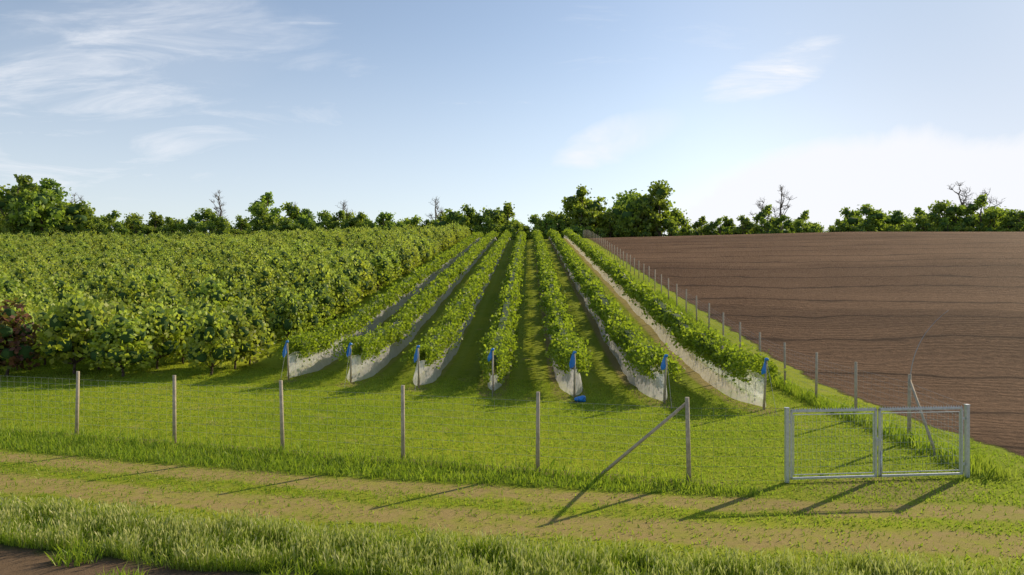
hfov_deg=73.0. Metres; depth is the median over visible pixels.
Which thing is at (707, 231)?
hedge shrub
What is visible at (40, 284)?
orchard tree
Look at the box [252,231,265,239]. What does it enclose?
orchard tree
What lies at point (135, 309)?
orchard tree
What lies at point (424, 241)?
orchard tree
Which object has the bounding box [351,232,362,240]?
orchard tree
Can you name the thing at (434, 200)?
bare tree
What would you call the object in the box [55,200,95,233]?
hedge tree
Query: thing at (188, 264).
orchard tree
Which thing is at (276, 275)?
orchard tree
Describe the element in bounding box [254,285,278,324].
orchard tree
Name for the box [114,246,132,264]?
orchard tree
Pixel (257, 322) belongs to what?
orchard tree
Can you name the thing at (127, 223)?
hedge tree
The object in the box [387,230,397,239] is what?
orchard tree
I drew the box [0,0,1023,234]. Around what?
sky
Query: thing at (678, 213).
hedge tree
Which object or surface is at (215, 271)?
orchard tree
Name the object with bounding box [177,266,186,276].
orchard tree
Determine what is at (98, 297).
orchard tree
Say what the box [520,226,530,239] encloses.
hedge shrub
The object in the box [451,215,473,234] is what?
hedge shrub
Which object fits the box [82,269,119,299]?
orchard tree
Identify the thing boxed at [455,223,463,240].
orchard tree
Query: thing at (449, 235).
orchard tree
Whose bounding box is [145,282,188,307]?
orchard tree
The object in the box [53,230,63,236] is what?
orchard tree
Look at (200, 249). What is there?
orchard tree
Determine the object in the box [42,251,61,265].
orchard tree
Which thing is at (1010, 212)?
hedge tree
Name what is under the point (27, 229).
hedge shrub
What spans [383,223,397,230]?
hedge shrub
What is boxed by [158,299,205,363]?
orchard tree
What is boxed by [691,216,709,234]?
hedge shrub
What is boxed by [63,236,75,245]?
orchard tree
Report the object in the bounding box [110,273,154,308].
orchard tree
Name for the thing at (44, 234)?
orchard tree
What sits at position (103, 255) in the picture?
orchard tree
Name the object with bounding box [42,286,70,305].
orchard tree
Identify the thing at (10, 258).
orchard tree
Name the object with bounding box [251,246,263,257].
orchard tree
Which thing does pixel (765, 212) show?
hedge tree
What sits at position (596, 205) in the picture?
hedge tree
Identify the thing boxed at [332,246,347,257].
orchard tree
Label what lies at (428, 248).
orchard tree
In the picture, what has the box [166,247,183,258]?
orchard tree
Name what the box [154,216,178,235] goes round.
hedge shrub
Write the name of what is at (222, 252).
orchard tree
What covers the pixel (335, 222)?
hedge tree
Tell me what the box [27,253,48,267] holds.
orchard tree
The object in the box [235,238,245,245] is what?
orchard tree
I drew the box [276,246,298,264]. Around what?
orchard tree
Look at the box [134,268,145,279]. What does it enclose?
orchard tree
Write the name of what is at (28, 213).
hedge tree
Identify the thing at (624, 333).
vine foliage
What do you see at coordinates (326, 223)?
hedge shrub
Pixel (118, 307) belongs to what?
orchard tree
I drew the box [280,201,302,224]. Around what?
hedge tree
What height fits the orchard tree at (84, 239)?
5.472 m
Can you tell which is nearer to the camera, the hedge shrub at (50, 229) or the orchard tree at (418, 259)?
the orchard tree at (418, 259)
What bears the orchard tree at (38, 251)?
on the ground at (876, 302)
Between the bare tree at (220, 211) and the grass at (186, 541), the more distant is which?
the bare tree at (220, 211)
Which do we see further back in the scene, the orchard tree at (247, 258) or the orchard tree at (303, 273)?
the orchard tree at (247, 258)
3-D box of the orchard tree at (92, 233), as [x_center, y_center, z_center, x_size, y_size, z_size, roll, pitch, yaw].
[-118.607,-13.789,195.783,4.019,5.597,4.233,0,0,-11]
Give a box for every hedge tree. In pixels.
[0,174,49,231]
[0,185,15,222]
[0,185,23,213]
[8,188,71,233]
[36,178,74,209]
[43,199,68,223]
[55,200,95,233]
[91,216,109,230]
[101,209,121,231]
[121,212,143,230]
[143,210,165,233]
[160,218,188,233]
[173,215,205,233]
[191,208,216,231]
[205,215,229,233]
[214,220,232,233]
[229,215,251,235]
[245,191,284,226]
[248,202,281,232]
[276,217,296,232]
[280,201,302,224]
[293,212,317,229]
[299,208,318,227]
[316,210,339,230]
[330,210,353,228]
[340,211,356,227]
[348,212,365,228]
[352,215,377,230]
[374,212,398,229]
[397,217,420,227]
[400,215,422,227]
[426,219,439,226]
[436,208,462,227]
[436,211,447,220]
[460,203,481,227]
[472,207,506,239]
[494,201,523,231]
[523,214,543,233]
[532,219,543,231]
[541,211,557,218]
[548,212,572,231]
[559,184,602,234]
[570,196,617,237]
[571,197,597,237]
[598,203,632,237]
[608,188,638,211]
[609,195,657,236]
[626,190,675,236]
[636,179,676,235]
[667,207,692,233]
[692,222,710,231]
[718,215,735,234]
[752,204,784,233]
[792,210,820,232]
[835,207,864,231]
[840,204,890,231]
[879,210,903,228]
[886,210,914,227]
[903,207,931,231]
[911,214,936,231]
[924,199,963,231]
[945,203,979,231]
[958,194,1002,228]
[975,207,1010,231]
[990,205,1015,225]
[997,209,1023,228]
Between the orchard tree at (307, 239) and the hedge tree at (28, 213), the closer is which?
the orchard tree at (307, 239)
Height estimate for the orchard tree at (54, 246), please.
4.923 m
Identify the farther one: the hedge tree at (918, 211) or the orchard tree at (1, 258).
the hedge tree at (918, 211)
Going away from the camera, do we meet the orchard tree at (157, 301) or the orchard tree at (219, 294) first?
the orchard tree at (157, 301)
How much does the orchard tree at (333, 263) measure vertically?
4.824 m
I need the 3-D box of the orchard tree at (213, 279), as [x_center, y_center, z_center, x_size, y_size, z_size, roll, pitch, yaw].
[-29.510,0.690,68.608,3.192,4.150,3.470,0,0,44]
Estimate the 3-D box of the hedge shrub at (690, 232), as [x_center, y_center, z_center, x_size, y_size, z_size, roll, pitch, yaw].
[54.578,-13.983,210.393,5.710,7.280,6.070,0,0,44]
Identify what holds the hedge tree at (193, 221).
on the ground at (876, 302)
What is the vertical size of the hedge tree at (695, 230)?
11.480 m
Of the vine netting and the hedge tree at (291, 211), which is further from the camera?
the hedge tree at (291, 211)
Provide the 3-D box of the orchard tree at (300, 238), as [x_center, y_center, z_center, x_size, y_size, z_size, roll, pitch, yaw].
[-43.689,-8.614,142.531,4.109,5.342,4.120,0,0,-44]
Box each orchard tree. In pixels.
[0,248,15,255]
[0,251,17,262]
[0,253,5,261]
[0,262,7,276]
[0,266,12,279]
[0,274,29,296]
[0,295,18,311]
[0,297,33,370]
[1,232,12,242]
[1,240,16,252]
[2,237,16,246]
[2,261,15,272]
[6,286,35,310]
[7,260,38,279]
[8,255,35,270]
[8,290,36,313]
[10,234,21,242]
[12,306,46,369]
[16,266,42,283]
[19,241,32,248]
[19,245,40,257]
[20,273,44,289]
[22,276,53,297]
[24,233,33,239]
[25,296,57,315]
[25,308,38,317]
[27,252,44,263]
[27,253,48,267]
[27,283,57,305]
[31,282,111,373]
[31,290,58,308]
[31,304,73,364]
[34,260,49,274]
[35,243,48,253]
[36,246,47,256]
[37,271,77,302]
[38,240,51,246]
[38,267,72,288]
[39,231,48,237]
[39,235,51,243]
[41,250,60,262]
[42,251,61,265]
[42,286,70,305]
[43,258,74,278]
[49,243,58,252]
[50,267,73,280]
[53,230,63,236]
[53,288,104,357]
[53,297,69,312]
[54,243,72,258]
[55,238,63,244]
[61,253,70,259]
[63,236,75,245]
[63,252,78,270]
[63,300,130,369]
[66,259,86,271]
[66,278,79,290]
[69,268,84,279]
[71,247,85,254]
[71,254,92,268]
[71,266,93,284]
[72,278,89,293]
[74,269,101,292]
[77,236,91,242]
[77,239,87,248]
[77,308,161,376]
[80,244,93,253]
[81,250,95,258]
[81,254,98,268]
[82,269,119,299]
[83,288,108,308]
[84,248,101,258]
[87,230,98,236]
[87,286,112,303]
[88,242,97,251]
[88,263,102,273]
[89,239,99,247]
[90,256,115,274]
[94,235,105,246]
[94,251,113,260]
[99,242,111,253]
[101,238,112,246]
[102,262,120,276]
[102,270,138,303]
[102,296,149,335]
[106,262,128,279]
[107,243,118,253]
[107,253,122,263]
[109,235,118,243]
[109,246,122,255]
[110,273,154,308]
[113,238,127,248]
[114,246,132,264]
[116,255,137,270]
[120,259,143,279]
[123,296,155,350]
[125,268,145,282]
[127,242,140,250]
[128,253,145,267]
[128,294,188,368]
[132,253,145,263]
[133,243,152,257]
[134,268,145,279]
[135,261,153,274]
[135,266,175,304]
[139,234,148,243]
[139,253,158,264]
[140,258,159,267]
[141,236,155,245]
[144,296,169,317]
[145,262,179,291]
[145,268,180,301]
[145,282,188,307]
[146,243,160,257]
[151,233,164,240]
[151,285,195,321]
[155,245,167,254]
[155,255,176,264]
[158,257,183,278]
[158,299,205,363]
[164,239,174,246]
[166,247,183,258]
[168,241,180,249]
[171,272,188,292]
[173,229,184,240]
[173,250,192,266]
[176,241,191,249]
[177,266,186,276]
[177,276,204,300]
[179,243,196,257]
[179,259,193,270]
[180,261,197,275]
[180,267,203,285]
[182,304,242,375]
[185,295,227,342]
[186,273,234,311]
[187,275,203,294]
[188,296,204,316]
[189,229,198,236]
[189,258,210,273]
[192,240,203,246]
[193,243,206,254]
[197,242,214,250]
[198,244,219,259]
[200,259,214,272]
[201,254,209,263]
[203,273,220,288]
[204,238,217,245]
[205,265,222,280]
[208,248,228,260]
[208,301,227,317]
[210,252,222,264]
[211,257,231,271]
[211,263,225,274]
[214,276,246,308]
[216,234,226,242]
[218,248,240,265]
[218,305,265,368]
[223,236,241,247]
[223,296,277,364]
[223,298,255,331]
[224,260,252,288]
[233,248,248,262]
[233,276,251,301]
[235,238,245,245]
[237,245,254,257]
[240,251,259,265]
[240,288,267,327]
[242,242,255,252]
[243,258,267,279]
[244,279,262,300]
[245,264,278,293]
[247,251,266,266]
[248,259,274,273]
[249,238,259,249]
[251,242,269,253]
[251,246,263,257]
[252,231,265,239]
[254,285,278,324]
[259,247,275,264]
[259,251,289,275]
[262,235,276,246]
[265,281,293,315]
[266,285,310,337]
[271,240,287,249]
[271,280,296,299]
[272,268,288,285]
[273,243,290,255]
[275,266,305,294]
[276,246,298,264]
[281,257,304,277]
[282,286,323,331]
[284,230,296,239]
[284,237,295,245]
[290,240,307,255]
[292,228,304,237]
[292,234,304,240]
[293,242,311,252]
[294,254,306,263]
[295,249,310,263]
[295,261,316,290]
[300,235,311,243]
[300,248,315,260]
[301,263,339,315]
[305,243,324,260]
[305,256,318,266]
[306,281,334,325]
[309,256,333,279]
[310,253,328,263]
[315,230,327,238]
[317,232,330,244]
[319,238,327,246]
[320,250,338,263]
[324,244,333,253]
[326,255,344,276]
[327,239,338,248]
[328,268,358,317]
[329,232,346,249]
[329,252,351,276]
[331,261,364,303]
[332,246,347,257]
[337,275,357,311]
[339,251,361,259]
[342,251,378,300]
[344,226,352,233]
[344,240,359,248]
[345,231,355,241]
[345,245,370,262]
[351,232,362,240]
[354,228,363,234]
[358,239,367,248]
[362,259,376,290]
[364,236,380,250]
[365,245,378,257]
[367,227,380,235]
[367,249,393,289]
[370,232,387,246]
[371,254,397,285]
[373,236,382,249]
[378,244,390,253]
[380,230,394,244]
[382,246,403,277]
[386,239,413,269]
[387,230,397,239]
[392,237,405,245]
[392,243,413,276]
[403,232,413,241]
[403,241,418,267]
[405,242,417,273]
[406,224,415,230]
[406,227,416,236]
[407,235,425,263]
[409,242,421,264]
[416,236,431,261]
[418,229,431,239]
[422,237,433,259]
[426,237,437,256]
[430,234,441,250]
[435,233,449,251]
[436,228,451,250]
[444,229,454,245]
[447,229,455,247]
[448,221,459,241]
[450,222,461,239]
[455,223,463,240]
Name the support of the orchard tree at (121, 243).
on the ground at (876, 302)
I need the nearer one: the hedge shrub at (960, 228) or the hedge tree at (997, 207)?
the hedge shrub at (960, 228)
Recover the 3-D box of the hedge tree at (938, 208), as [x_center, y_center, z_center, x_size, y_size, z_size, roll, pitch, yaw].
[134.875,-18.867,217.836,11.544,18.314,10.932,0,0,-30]
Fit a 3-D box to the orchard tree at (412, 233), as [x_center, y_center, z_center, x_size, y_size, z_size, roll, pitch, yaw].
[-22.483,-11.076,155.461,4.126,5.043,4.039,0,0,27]
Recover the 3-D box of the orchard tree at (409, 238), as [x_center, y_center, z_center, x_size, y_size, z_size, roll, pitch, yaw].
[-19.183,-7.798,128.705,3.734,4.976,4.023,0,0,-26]
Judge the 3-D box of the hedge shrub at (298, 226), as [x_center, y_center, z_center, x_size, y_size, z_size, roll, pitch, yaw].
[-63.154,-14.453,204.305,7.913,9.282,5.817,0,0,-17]
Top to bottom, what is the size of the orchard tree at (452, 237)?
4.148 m
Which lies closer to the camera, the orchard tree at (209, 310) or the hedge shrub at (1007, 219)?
the orchard tree at (209, 310)
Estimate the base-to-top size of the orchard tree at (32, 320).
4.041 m
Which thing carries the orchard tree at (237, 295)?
on the ground at (876, 302)
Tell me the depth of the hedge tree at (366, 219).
225.45 m
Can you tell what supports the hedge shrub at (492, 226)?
on the ground at (876, 302)
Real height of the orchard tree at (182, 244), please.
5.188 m
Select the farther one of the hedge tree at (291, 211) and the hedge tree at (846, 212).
the hedge tree at (291, 211)
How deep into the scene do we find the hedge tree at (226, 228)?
212.10 m
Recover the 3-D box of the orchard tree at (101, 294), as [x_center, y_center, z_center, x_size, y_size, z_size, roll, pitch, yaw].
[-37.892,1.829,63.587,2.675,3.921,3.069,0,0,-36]
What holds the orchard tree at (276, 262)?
on the ground at (876, 302)
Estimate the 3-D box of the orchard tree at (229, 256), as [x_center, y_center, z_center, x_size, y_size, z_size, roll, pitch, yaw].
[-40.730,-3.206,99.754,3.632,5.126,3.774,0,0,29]
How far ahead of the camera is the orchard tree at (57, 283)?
64.13 m
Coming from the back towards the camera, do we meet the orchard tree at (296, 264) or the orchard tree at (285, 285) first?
the orchard tree at (296, 264)
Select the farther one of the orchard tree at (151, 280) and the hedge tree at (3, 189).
the hedge tree at (3, 189)
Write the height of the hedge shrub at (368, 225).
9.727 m
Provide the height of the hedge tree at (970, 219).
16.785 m
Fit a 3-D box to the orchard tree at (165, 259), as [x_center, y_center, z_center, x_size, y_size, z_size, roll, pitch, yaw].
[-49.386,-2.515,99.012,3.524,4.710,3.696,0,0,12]
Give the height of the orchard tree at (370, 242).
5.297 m
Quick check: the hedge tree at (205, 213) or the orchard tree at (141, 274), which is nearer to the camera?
the orchard tree at (141, 274)
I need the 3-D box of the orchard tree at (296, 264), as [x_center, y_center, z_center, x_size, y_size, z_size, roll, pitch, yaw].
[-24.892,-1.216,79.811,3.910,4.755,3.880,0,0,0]
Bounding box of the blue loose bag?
[574,395,585,401]
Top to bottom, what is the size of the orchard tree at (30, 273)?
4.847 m
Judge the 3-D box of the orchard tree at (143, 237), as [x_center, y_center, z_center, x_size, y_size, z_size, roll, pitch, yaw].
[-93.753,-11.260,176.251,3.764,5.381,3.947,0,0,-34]
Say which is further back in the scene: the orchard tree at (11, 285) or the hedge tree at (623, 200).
the hedge tree at (623, 200)
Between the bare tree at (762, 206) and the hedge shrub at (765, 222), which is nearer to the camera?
the hedge shrub at (765, 222)
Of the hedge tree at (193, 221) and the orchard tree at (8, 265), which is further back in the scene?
the hedge tree at (193, 221)
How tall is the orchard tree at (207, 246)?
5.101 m
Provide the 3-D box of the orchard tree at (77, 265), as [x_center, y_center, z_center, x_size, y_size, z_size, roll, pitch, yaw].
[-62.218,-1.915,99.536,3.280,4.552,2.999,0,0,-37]
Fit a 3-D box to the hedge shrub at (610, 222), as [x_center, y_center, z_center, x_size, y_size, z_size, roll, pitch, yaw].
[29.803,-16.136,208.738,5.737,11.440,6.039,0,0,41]
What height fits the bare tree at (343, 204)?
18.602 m
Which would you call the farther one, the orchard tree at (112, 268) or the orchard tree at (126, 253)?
the orchard tree at (126, 253)
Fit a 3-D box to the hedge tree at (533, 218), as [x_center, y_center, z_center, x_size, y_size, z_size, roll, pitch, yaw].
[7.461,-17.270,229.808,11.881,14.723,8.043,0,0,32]
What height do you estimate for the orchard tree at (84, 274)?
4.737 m
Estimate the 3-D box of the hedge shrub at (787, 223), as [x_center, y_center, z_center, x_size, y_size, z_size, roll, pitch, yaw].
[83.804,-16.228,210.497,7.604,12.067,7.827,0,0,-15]
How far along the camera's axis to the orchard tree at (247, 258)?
96.29 m
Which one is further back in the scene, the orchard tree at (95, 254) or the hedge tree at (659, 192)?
the hedge tree at (659, 192)
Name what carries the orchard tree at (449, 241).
on the ground at (876, 302)
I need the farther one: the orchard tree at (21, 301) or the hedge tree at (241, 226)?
the hedge tree at (241, 226)
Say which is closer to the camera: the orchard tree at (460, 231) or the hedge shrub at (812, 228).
the orchard tree at (460, 231)
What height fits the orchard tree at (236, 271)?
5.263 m
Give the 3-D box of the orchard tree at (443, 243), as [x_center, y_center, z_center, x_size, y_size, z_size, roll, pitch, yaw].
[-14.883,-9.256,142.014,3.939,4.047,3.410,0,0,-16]
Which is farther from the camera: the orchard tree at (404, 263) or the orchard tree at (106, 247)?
the orchard tree at (106, 247)
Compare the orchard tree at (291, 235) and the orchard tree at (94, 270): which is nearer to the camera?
the orchard tree at (94, 270)
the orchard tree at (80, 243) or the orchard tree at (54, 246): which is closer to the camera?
the orchard tree at (54, 246)
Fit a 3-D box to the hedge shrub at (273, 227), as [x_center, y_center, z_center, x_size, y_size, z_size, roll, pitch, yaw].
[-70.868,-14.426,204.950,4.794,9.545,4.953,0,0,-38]
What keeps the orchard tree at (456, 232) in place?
on the ground at (876, 302)
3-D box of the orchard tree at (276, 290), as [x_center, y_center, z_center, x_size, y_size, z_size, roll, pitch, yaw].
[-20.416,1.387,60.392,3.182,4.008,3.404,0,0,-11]
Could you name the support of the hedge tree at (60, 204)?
on the ground at (876, 302)
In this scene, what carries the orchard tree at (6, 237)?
on the ground at (876, 302)
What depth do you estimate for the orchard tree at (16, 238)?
172.12 m
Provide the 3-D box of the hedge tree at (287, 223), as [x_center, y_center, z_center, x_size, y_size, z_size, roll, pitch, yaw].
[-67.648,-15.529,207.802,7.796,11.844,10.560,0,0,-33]
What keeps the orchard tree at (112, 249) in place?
on the ground at (876, 302)
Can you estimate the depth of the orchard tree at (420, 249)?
111.71 m
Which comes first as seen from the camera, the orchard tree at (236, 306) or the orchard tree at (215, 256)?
the orchard tree at (236, 306)
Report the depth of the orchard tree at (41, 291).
61.17 m
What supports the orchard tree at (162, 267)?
on the ground at (876, 302)
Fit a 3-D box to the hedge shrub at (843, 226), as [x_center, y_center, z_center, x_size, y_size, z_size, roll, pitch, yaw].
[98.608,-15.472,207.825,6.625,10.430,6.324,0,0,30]
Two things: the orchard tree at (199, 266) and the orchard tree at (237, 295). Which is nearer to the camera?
the orchard tree at (237, 295)
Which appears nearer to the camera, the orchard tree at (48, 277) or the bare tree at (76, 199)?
the orchard tree at (48, 277)
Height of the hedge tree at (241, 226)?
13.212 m
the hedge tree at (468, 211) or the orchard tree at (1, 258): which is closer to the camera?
the orchard tree at (1, 258)
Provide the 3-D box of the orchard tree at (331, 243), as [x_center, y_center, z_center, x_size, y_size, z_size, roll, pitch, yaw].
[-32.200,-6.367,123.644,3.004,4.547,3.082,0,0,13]
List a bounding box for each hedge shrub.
[0,220,20,234]
[16,226,33,234]
[37,225,57,235]
[51,228,71,236]
[75,221,86,233]
[84,223,97,233]
[96,221,114,235]
[111,221,130,234]
[128,218,148,234]
[139,226,156,236]
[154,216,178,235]
[186,223,195,233]
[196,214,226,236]
[232,228,240,235]
[251,215,265,230]
[267,223,278,231]
[285,223,304,232]
[304,223,315,230]
[318,217,333,229]
[360,221,376,228]
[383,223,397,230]
[419,219,433,229]
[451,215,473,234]
[472,225,486,240]
[481,216,498,238]
[497,222,516,239]
[514,223,520,234]
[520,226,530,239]
[527,226,549,239]
[541,218,557,238]
[555,219,568,237]
[563,224,584,238]
[583,226,593,237]
[592,228,608,237]
[601,215,617,237]
[612,217,632,237]
[637,230,651,236]
[662,220,680,235]
[665,217,687,235]
[683,230,695,235]
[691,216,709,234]
[698,221,719,234]
[710,217,732,234]
[729,215,757,234]
[755,217,774,233]
[771,227,782,233]
[773,215,794,232]
[791,219,807,232]
[805,224,821,232]
[828,219,848,231]
[844,224,857,231]
[854,228,867,231]
[856,217,879,231]
[877,221,884,231]
[880,224,907,231]
[899,222,917,231]
[913,219,935,231]
[936,217,959,231]
[951,223,962,231]
[963,226,974,231]
[973,221,986,231]
[981,226,1001,231]
[995,214,1015,231]
[1005,211,1023,231]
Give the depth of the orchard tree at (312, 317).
54.51 m
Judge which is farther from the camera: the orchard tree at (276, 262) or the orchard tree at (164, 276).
the orchard tree at (276, 262)
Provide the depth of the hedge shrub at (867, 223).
205.45 m
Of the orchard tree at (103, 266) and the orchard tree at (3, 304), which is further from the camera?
the orchard tree at (103, 266)
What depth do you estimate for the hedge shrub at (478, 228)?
204.20 m
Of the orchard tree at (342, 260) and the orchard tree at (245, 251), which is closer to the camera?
the orchard tree at (342, 260)
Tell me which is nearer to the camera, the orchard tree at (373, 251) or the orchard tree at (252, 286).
the orchard tree at (252, 286)
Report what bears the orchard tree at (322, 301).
on the ground at (876, 302)
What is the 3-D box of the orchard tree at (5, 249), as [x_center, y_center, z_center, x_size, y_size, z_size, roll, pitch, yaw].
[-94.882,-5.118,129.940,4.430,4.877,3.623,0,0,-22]
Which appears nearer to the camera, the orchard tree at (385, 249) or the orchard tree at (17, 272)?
the orchard tree at (17, 272)
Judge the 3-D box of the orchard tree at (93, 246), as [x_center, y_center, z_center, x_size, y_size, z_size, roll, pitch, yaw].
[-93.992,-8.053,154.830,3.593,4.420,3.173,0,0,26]
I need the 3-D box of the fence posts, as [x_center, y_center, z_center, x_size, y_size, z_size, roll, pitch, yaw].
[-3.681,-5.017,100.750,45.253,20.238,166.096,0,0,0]
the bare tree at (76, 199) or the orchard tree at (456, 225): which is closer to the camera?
the orchard tree at (456, 225)
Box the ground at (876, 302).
[0,232,1023,574]
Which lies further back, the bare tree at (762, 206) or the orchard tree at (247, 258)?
the bare tree at (762, 206)
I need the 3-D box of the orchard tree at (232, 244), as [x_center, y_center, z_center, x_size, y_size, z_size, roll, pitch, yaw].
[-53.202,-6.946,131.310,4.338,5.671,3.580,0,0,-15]
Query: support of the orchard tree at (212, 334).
on the ground at (876, 302)
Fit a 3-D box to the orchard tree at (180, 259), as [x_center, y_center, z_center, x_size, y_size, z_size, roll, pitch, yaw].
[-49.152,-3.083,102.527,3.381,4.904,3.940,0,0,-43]
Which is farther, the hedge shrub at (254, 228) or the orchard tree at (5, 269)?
the hedge shrub at (254, 228)
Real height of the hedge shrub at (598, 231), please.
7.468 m
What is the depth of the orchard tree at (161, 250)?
129.22 m
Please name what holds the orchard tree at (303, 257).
on the ground at (876, 302)
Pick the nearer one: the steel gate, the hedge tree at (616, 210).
the steel gate
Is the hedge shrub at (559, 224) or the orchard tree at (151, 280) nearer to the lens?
the orchard tree at (151, 280)
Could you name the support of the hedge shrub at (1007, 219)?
on the ground at (876, 302)
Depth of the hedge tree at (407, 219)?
235.24 m
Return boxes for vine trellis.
[281,235,776,413]
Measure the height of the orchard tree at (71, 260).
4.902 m
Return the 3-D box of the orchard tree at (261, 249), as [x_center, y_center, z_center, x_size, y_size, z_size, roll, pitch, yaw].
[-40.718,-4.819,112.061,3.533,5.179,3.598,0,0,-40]
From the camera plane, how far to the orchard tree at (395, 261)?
90.16 m
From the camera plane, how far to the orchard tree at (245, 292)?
63.77 m
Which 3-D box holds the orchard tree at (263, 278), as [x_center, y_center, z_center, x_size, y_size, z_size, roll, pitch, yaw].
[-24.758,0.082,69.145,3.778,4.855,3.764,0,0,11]
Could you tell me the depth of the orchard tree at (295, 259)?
90.36 m
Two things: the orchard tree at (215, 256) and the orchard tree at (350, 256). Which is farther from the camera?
the orchard tree at (215, 256)
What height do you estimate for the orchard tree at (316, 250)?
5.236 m
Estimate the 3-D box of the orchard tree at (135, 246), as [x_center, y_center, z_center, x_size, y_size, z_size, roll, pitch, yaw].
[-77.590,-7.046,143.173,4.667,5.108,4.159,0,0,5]
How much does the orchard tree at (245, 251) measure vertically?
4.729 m
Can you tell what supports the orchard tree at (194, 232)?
on the ground at (876, 302)
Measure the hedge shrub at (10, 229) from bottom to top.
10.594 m
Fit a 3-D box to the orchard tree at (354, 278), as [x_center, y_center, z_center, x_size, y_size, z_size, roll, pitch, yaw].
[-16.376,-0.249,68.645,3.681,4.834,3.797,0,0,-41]
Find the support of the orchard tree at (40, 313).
on the ground at (876, 302)
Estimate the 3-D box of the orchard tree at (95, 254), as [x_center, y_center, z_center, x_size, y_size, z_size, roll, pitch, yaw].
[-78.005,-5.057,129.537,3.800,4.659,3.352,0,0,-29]
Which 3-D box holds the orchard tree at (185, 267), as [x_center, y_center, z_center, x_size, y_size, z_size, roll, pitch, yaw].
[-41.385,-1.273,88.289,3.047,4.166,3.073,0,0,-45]
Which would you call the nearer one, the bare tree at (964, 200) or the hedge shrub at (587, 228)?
the hedge shrub at (587, 228)
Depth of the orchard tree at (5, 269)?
89.84 m
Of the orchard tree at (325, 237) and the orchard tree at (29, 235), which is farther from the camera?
the orchard tree at (29, 235)
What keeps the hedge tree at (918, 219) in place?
on the ground at (876, 302)
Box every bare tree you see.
[67,194,82,202]
[209,190,225,218]
[335,201,352,214]
[426,196,443,221]
[750,197,770,231]
[772,185,794,229]
[947,182,973,216]
[977,188,1006,213]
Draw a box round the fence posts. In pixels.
[0,230,963,481]
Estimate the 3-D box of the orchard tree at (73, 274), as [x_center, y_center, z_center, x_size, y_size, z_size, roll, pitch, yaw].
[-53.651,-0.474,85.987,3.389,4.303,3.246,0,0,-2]
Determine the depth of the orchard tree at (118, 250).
123.27 m
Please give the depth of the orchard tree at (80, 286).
72.49 m
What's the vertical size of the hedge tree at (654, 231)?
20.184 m
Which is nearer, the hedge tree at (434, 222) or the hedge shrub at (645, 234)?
the hedge shrub at (645, 234)
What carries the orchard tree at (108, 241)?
on the ground at (876, 302)
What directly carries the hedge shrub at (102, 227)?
on the ground at (876, 302)
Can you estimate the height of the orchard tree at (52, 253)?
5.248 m
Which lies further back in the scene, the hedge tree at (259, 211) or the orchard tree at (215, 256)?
the hedge tree at (259, 211)
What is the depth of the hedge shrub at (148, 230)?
209.20 m
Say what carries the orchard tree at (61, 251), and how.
on the ground at (876, 302)
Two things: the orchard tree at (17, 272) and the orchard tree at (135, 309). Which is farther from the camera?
the orchard tree at (17, 272)
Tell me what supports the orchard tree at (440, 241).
on the ground at (876, 302)
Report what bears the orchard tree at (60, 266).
on the ground at (876, 302)
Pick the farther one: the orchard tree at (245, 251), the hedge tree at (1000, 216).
the hedge tree at (1000, 216)
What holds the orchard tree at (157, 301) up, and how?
on the ground at (876, 302)
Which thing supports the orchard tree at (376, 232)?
on the ground at (876, 302)
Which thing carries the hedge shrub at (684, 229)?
on the ground at (876, 302)
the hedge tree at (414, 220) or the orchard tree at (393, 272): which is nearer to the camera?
the orchard tree at (393, 272)
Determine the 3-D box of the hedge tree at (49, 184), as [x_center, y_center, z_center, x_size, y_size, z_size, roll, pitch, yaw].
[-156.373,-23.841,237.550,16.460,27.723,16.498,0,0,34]
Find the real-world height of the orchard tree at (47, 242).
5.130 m
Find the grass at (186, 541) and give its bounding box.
[0,289,1023,574]
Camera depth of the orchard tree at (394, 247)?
98.65 m
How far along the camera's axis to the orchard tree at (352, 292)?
66.44 m
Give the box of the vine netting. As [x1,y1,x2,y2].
[289,237,763,406]
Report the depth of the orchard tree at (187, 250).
120.88 m
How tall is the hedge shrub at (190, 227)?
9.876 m
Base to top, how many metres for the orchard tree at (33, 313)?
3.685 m
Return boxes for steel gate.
[784,404,969,482]
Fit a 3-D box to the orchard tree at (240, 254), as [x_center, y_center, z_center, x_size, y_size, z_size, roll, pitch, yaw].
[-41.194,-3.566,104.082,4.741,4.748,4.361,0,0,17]
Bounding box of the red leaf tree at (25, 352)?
[0,297,42,375]
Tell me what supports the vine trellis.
on the ground at (876, 302)
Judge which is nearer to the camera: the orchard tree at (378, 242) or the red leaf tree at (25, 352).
the red leaf tree at (25, 352)
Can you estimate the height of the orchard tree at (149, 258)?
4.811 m
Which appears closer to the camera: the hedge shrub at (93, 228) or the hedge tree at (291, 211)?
the hedge shrub at (93, 228)
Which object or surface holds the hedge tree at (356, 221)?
on the ground at (876, 302)
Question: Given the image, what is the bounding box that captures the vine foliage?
[274,228,786,389]
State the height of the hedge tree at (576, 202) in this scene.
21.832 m
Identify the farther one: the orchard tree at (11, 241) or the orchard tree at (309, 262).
the orchard tree at (11, 241)
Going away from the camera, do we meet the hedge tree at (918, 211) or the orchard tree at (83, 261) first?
the orchard tree at (83, 261)
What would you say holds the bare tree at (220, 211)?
on the ground at (876, 302)
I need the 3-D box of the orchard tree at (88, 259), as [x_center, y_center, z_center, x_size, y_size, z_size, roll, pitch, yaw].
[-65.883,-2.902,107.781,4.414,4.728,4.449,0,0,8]
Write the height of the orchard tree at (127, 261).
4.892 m
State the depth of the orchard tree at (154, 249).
126.72 m
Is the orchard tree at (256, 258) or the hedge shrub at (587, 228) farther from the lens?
the hedge shrub at (587, 228)

